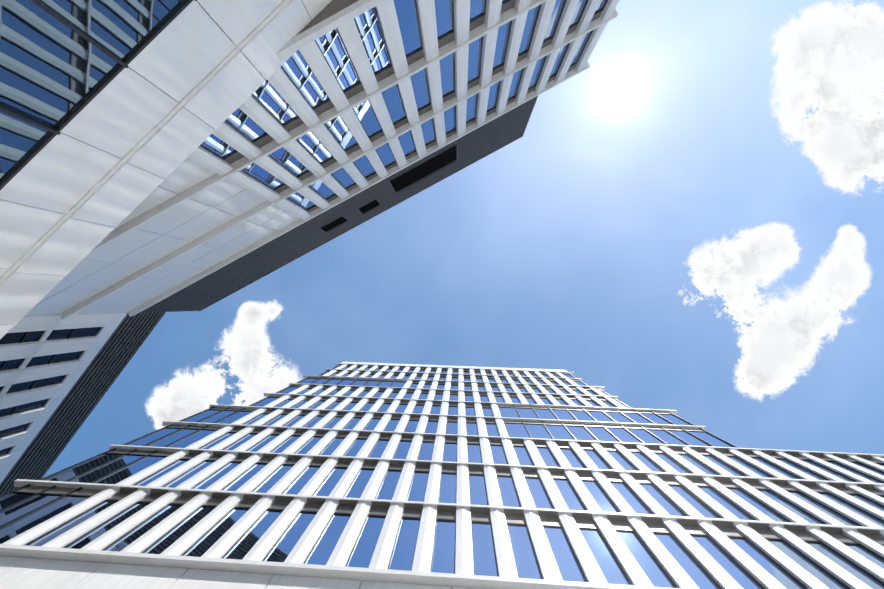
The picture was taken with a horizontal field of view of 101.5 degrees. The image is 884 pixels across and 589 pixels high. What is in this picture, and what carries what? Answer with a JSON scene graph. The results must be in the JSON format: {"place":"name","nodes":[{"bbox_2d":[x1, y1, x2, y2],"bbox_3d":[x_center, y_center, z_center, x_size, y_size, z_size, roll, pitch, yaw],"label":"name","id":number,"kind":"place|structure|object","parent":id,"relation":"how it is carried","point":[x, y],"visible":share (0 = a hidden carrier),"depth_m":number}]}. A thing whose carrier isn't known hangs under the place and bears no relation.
{"place":"outdoors","nodes":[
{"label":"outdoors","id":0,"kind":"place"},
{"bbox_2d":[0,0,184,181],"bbox_3d":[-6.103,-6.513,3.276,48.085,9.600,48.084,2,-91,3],"label":"window frame","id":1,"kind":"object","parent":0,"point":[55,72],"depth_m":7.40},
{"bbox_2d":[0,0,261,492],"bbox_3d":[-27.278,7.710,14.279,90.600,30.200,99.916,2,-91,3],"label":"joint backing","id":2,"kind":"object","parent":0,"point":[87,381],"depth_m":24.10},
{"bbox_2d":[0,0,331,483],"bbox_3d":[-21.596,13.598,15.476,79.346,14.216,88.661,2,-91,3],"label":"wall panels","id":3,"kind":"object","parent":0,"point":[60,269],"depth_m":10.18},
{"bbox_2d":[0,327,101,455],"bbox_3d":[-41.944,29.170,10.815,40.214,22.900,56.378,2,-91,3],"label":"windows","id":4,"kind":"structure","parent":3,"relation":"in","point":[16,337],"depth_m":20.24},
{"bbox_2d":[0,96,537,495],"bbox_3d":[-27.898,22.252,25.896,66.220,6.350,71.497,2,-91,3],"label":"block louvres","id":5,"kind":"object","parent":3,"relation":"attached to","point":[478,144],"visible":0.88,"depth_m":25.00},
{"bbox_2d":[320,145,455,231],"bbox_3d":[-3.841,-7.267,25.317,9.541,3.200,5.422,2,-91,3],"label":"wall openings","id":6,"kind":"object","parent":5,"relation":"in","point":[424,169],"visible":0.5,"depth_m":25.32},
{"bbox_2d":[0,556,480,588],"bbox_3d":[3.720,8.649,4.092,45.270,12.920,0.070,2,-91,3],"label":"base wall","id":7,"kind":"structure","parent":0,"point":[24,573],"depth_m":10.72},
{"bbox_2d":[0,0,607,414],"bbox_3d":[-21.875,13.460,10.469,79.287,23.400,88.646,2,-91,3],"label":"block frames","id":8,"kind":"structure","parent":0,"point":[146,42],"depth_m":11.73},
{"bbox_2d":[201,0,606,208],"bbox_3d":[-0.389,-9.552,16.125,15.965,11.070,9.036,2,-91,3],"label":"block glazing","id":9,"kind":"structure","parent":8,"relation":"in","point":[267,95],"depth_m":15.49},
{"bbox_2d":[0,0,618,467],"bbox_3d":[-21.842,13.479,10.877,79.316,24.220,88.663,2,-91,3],"label":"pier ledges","id":10,"kind":"object","parent":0,"point":[292,96],"visible":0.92,"depth_m":16.46},
{"bbox_2d":[225,0,601,211],"bbox_3d":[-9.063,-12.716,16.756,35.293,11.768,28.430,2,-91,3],"label":"block spandrels","id":11,"kind":"object","parent":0,"point":[332,7],"visible":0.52,"depth_m":14.36},
{"bbox_2d":[0,362,883,588],"bbox_3d":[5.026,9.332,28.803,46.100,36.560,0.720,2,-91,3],"label":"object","id":12,"kind":"object","parent":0,"point":[292,564],"visible":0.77,"depth_m":15.04},
{"bbox_2d":[0,364,883,588],"bbox_3d":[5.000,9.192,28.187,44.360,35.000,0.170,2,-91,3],"label":"tower frames","id":13,"kind":"structure","parent":12,"relation":"attached to","point":[405,517],"depth_m":16.96},
{"bbox_2d":[0,366,883,588],"bbox_3d":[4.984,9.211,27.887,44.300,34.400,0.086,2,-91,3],"label":"window glass","id":14,"kind":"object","parent":13,"relation":"in","point":[484,557],"depth_m":15.91},
{"bbox_2d":[18,364,883,543],"bbox_3d":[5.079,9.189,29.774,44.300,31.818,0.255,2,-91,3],"label":"tower spandrels","id":15,"kind":"object","parent":12,"relation":"attached to","point":[517,516],"visible":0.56,"depth_m":18.21},
{"bbox_2d":[43,0,883,477],"label":"sky","id":16,"kind":"structure","parent":0,"point":[690,221]}
]}

